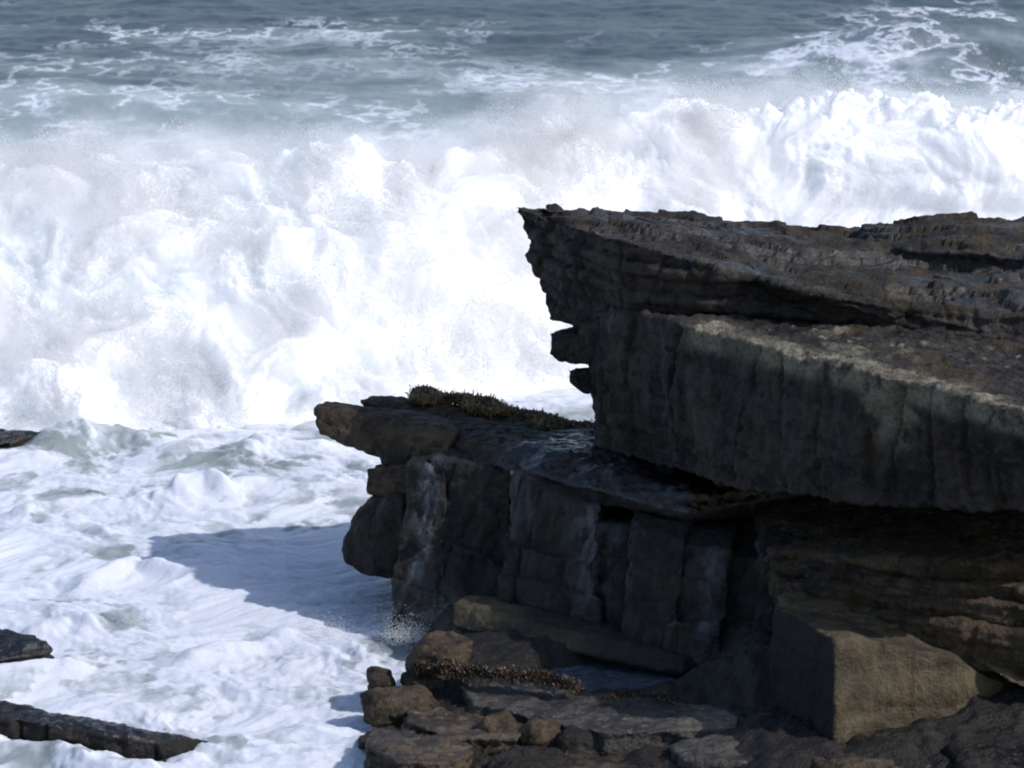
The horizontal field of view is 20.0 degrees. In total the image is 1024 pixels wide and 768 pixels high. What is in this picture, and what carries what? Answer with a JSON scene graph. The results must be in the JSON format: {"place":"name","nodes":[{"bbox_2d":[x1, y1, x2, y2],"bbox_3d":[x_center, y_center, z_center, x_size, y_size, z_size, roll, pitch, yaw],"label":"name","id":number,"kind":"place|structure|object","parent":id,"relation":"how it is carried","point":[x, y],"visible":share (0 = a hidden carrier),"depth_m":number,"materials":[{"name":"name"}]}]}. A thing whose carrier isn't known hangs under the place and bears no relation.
{"place":"outdoors","nodes":[
{"label":"outdoors","id":0,"kind":"place"},
{"bbox_2d":[0,0,1023,767],"bbox_3d":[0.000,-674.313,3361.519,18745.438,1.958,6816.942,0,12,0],"label":"sea","id":1,"kind":"structure","parent":0,"point":[186,582],"depth_m":84.33,"materials":[{"name":"liquid"}]},
{"bbox_2d":[0,428,40,448],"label":"rock","id":2,"kind":"object","parent":1,"relation":"in","point":[12,438],"visible":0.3,"depth_m":44.85,"materials":[{"name":"grey stone"}]},
{"bbox_2d":[0,629,54,663],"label":"rock","id":3,"kind":"object","parent":1,"relation":"in","point":[16,647],"visible":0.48,"depth_m":33.49,"materials":[{"name":"grey stone"}]},
{"bbox_2d":[0,700,207,761],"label":"rock","id":4,"kind":"object","parent":1,"relation":"in","point":[28,722],"visible":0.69,"depth_m":30.62,"materials":[{"name":"grey stone"}]},
{"bbox_2d":[295,557,430,645],"bbox_3d":[-1.989,2.541,35.912,1.955,0.647,3.974,-3,12,-16],"label":"splash","id":5,"kind":"object","parent":1,"relation":"on","point":[419,637],"visible":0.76,"depth_m":34.70,"materials":[{"name":"white liquid"}]},
{"bbox_2d":[0,88,1023,431],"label":"breaking wave","id":6,"kind":"object","parent":1,"relation":"on","point":[800,192],"visible":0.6,"depth_m":49.77,"materials":[{"name":"white liquid"}]},
{"bbox_2d":[0,49,1023,430],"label":"spray","id":7,"kind":"object","parent":6,"relation":"on","point":[74,155],"visible":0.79,"depth_m":49.68,"materials":[{"name":"white liquid"}]},
{"bbox_2d":[426,594,1023,767],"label":"bedrock ground","id":8,"kind":"structure","parent":0,"point":[732,676],"depth_m":30.70,"materials":[{"name":"grey stone"}]},
{"bbox_2d":[358,725,400,749],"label":"boulder","id":9,"kind":"object","parent":8,"relation":"on","point":[362,739],"visible":0.18,"depth_m":30.92,"materials":[{"name":"grey stone"}]},
{"bbox_2d":[366,666,395,688],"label":"boulder","id":10,"kind":"object","parent":8,"relation":"on","point":[377,676],"visible":0.54,"depth_m":32.20,"materials":[{"name":"brown stone"}]},
{"bbox_2d":[360,685,439,728],"bbox_3d":[-1.222,3.565,31.628,0.885,0.534,0.732,0,12,0],"label":"boulder","id":11,"kind":"object","parent":8,"relation":"on","point":[384,706],"visible":0.69,"depth_m":31.38,"materials":[{"name":"brown stone"}]},
{"bbox_2d":[364,727,472,767],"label":"flat rock","id":12,"kind":"object","parent":8,"relation":"on","point":[403,748],"visible":1,"depth_m":30.00,"materials":[{"name":"stone"}]},
{"bbox_2d":[400,671,445,690],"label":"boulder","id":13,"kind":"object","parent":8,"relation":"on","point":[431,682],"visible":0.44,"depth_m":31.99,"materials":[{"name":"grey stone"}]},
{"bbox_2d":[405,630,472,676],"bbox_3d":[-0.809,3.030,32.248,0.763,0.497,0.637,0,12,0],"label":"boulder","id":14,"kind":"object","parent":8,"relation":"on","point":[436,646],"visible":0.8,"depth_m":32.07,"materials":[{"name":"brown stone"}]},
{"bbox_2d":[427,703,467,716],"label":"boulder","id":15,"kind":"object","parent":8,"relation":"on","point":[462,708],"visible":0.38,"depth_m":31.33,"materials":[{"name":"grey stone"}]},
{"bbox_2d":[401,704,524,756],"bbox_3d":[-0.541,3.725,30.892,1.574,0.334,1.120,4,12,17],"label":"flat rock","id":16,"kind":"object","parent":8,"relation":"on","point":[457,725],"visible":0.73,"depth_m":30.70,"materials":[{"name":"stone"}]},
{"bbox_2d":[477,710,517,731],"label":"boulder","id":17,"kind":"object","parent":16,"relation":"on","point":[504,720],"visible":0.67,"depth_m":30.65,"materials":[{"name":"brown stone"}]},
{"bbox_2d":[466,742,482,756],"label":"boulder","id":18,"kind":"object","parent":8,"relation":"on","point":[477,747],"visible":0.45,"depth_m":30.35,"materials":[{"name":"grey stone"}]},
{"bbox_2d":[411,660,584,693],"bbox_3d":[-0.202,3.153,31.633,2.113,0.312,0.429,5,13,23],"label":"seaweed","id":19,"kind":"object","parent":8,"relation":"on","point":[457,670],"visible":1,"depth_m":31.49,"materials":[{"name":"brown plant"}]},
{"bbox_2d":[486,745,573,767],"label":"boulder","id":20,"kind":"object","parent":8,"relation":"on","point":[518,756],"visible":0.98,"depth_m":29.91,"materials":[{"name":"grey stone"}]},
{"bbox_2d":[517,716,560,746],"bbox_3d":[0.275,3.737,30.610,0.475,0.457,0.505,10,15,41],"label":"boulder","id":21,"kind":"object","parent":8,"relation":"on","point":[542,731],"visible":0.7,"depth_m":30.44,"materials":[{"name":"brown stone"}]},
{"bbox_2d":[314,395,808,665],"bbox_3d":[1.524,2.096,35.057,8.115,2.818,7.307,0,12,0],"label":"rock shelf","id":22,"kind":"object","parent":8,"relation":"on","point":[460,503],"visible":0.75,"depth_m":34.23,"materials":[{"name":"grey stone"}]},
{"bbox_2d":[403,384,593,433],"bbox_3d":[-0.035,0.384,37.206,3.324,0.526,0.944,6,13,29],"label":"seaweed","id":23,"kind":"object","parent":22,"relation":"on","point":[488,405],"visible":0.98,"depth_m":37.24,"materials":[{"name":"green plant"}]},
{"bbox_2d":[517,203,1023,512],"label":"rock ledge","id":24,"kind":"object","parent":22,"relation":"on","point":[879,364],"visible":1,"depth_m":33.34,"materials":[{"name":"grey stone"}]},
{"bbox_2d":[453,595,695,676],"bbox_3d":[0.764,2.971,33.285,3.314,0.666,1.188,8,14,35],"label":"flat rock","id":25,"kind":"object","parent":8,"relation":"on","point":[609,643],"visible":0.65,"depth_m":32.93,"materials":[{"name":"beige stone"}]},
{"bbox_2d":[555,725,593,753],"bbox_3d":[0.643,3.789,30.464,0.427,0.409,0.403,0,12,0],"label":"boulder","id":26,"kind":"object","parent":8,"relation":"on","point":[573,739],"visible":0.7,"depth_m":30.29,"materials":[{"name":"grey stone"}]},
{"bbox_2d":[459,682,737,752],"bbox_3d":[0.842,3.617,31.078,3.192,0.388,1.219,5,12,21],"label":"flat rock","id":27,"kind":"object","parent":8,"relation":"on","point":[633,724],"visible":0.74,"depth_m":30.91,"materials":[{"name":"grey stone"}]},
{"bbox_2d":[597,688,685,704],"bbox_3d":[1.391,3.370,31.200,0.954,0.223,0.248,0,12,0],"label":"seaweed","id":28,"kind":"object","parent":27,"relation":"on","point":[620,695],"visible":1,"depth_m":31.21,"materials":[{"name":"brown plant"}]},
{"bbox_2d":[549,663,680,699],"bbox_3d":[1.261,3.324,32.117,2.018,0.120,1.133,4,12,21],"label":"pool","id":29,"kind":"object","parent":8,"relation":"on","point":[595,676],"visible":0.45,"depth_m":32.20,"materials":[{"name":"liquid"}]},
{"bbox_2d":[556,749,680,767],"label":"flat rock","id":30,"kind":"object","parent":8,"relation":"on","point":[612,759],"visible":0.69,"depth_m":29.93,"materials":[{"name":"grey stone"}]},
{"bbox_2d":[619,744,677,766],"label":"boulder","id":31,"kind":"object","parent":8,"relation":"on","point":[647,755],"visible":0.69,"depth_m":29.89,"materials":[{"name":"grey stone"}]},
{"bbox_2d":[669,733,753,767],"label":"rock","id":32,"kind":"object","parent":8,"relation":"on","point":[717,750],"visible":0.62,"depth_m":29.70,"materials":[{"name":"grey stone"}]},
{"bbox_2d":[812,744,930,767],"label":"rock","id":33,"kind":"object","parent":8,"relation":"on","point":[848,760],"visible":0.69,"depth_m":28.87,"materials":[{"name":"stone"}]},
{"bbox_2d":[768,607,1003,744],"bbox_3d":[4.225,3.081,30.888,2.774,1.487,1.961,-4,12,-20],"label":"sandstone block","id":34,"kind":"object","parent":8,"relation":"on","point":[840,681],"depth_m":30.00,"materials":[{"name":"brown stone"}]},
{"bbox_2d":[777,590,897,629],"bbox_3d":[3.514,2.489,30.913,1.369,0.344,1.764,0,12,0],"label":"flat rock","id":35,"kind":"object","parent":34,"relation":"on","point":[800,602],"visible":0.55,"depth_m":30.87,"materials":[{"name":"beige stone"}]},
{"bbox_2d":[753,495,1023,674],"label":"layered rock","id":36,"kind":"object","parent":8,"relation":"on","point":[952,581],"visible":0.83,"depth_m":31.17,"materials":[{"name":"stone"}]},
{"bbox_2d":[944,728,1023,767],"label":"rock","id":37,"kind":"object","parent":8,"relation":"on","point":[1005,749],"visible":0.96,"depth_m":28.91,"materials":[{"name":"grey stone"}]},
{"bbox_2d":[982,662,1023,686],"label":"rock","id":38,"kind":"object","parent":8,"relation":"on","point":[1011,676],"visible":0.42,"depth_m":30.24,"materials":[{"name":"beige stone"}]}
]}

